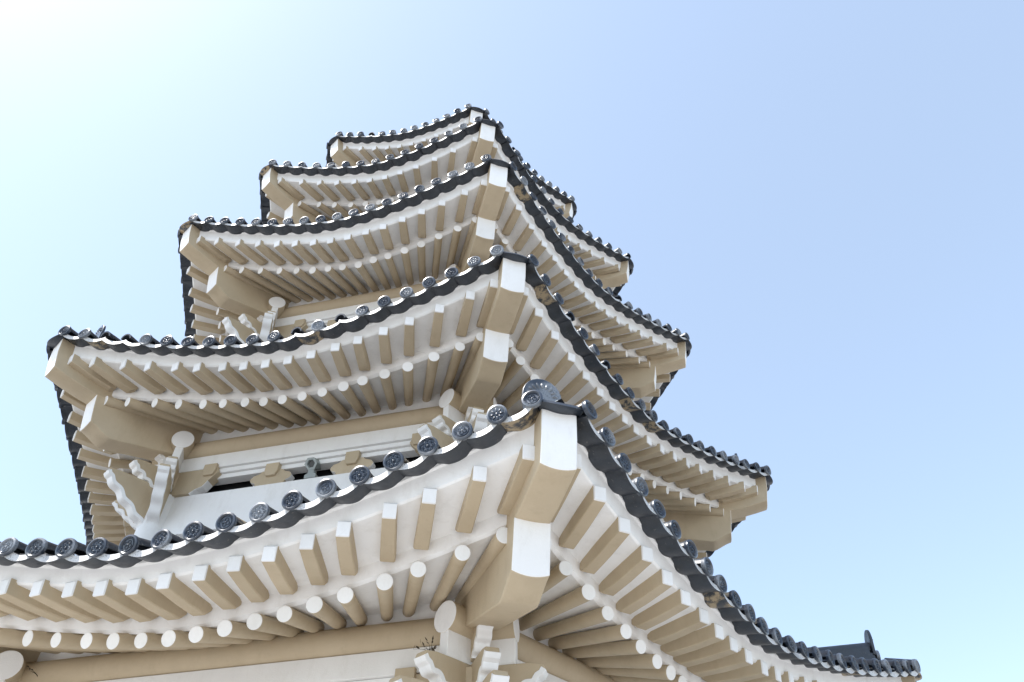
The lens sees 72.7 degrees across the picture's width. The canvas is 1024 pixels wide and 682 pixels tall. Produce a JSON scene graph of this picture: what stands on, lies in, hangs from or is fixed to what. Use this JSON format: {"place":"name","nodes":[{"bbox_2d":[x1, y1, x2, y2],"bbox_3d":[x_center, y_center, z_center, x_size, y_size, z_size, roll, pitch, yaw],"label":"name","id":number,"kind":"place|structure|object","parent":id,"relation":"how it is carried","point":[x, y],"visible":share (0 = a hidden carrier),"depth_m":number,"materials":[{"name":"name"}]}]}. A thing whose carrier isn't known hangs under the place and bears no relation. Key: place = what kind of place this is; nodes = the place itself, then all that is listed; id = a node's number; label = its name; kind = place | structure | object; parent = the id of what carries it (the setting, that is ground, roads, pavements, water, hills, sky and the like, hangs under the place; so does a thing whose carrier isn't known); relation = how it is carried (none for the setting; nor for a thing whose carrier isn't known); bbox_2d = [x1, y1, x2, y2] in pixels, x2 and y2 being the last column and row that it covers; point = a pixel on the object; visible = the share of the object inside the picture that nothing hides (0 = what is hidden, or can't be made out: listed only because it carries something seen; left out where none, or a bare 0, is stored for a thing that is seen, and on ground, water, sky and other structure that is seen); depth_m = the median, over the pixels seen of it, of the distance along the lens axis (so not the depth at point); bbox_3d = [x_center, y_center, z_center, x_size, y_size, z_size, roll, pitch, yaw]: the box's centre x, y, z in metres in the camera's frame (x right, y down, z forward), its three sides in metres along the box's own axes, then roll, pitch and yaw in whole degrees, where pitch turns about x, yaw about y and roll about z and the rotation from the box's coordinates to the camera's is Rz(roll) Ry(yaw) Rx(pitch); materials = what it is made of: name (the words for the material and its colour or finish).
{"place":"outdoors","nodes":[
{"label":"outdoors","id":0,"kind":"place"},
{"bbox_2d":[0,104,921,681],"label":"pagoda","id":1,"kind":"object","parent":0,"point":[444,356],"visible":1,"depth_m":9.48,"materials":[{"name":"white paint"}]},
{"bbox_2d":[304,457,320,478],"bbox_3d":[-2.889,1.853,10.127,0.200,0.388,0.286,-9,-47,8],"label":"spotlight","id":2,"kind":"object","parent":1,"relation":"on","point":[312,464],"visible":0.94,"depth_m":10.07,"materials":[{"name":"grey paint"}]},
{"bbox_2d":[413,637,436,650],"bbox_3d":[-0.813,2.895,6.601,0.218,0.126,0.223,13,-48,-12],"label":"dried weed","id":3,"kind":"object","parent":1,"relation":"on","point":[432,648],"visible":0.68,"depth_m":6.58,"materials":[{"name":"plant"}]},
{"bbox_2d":[0,0,1023,681],"label":"sky","id":4,"kind":"structure","parent":0,"point":[826,197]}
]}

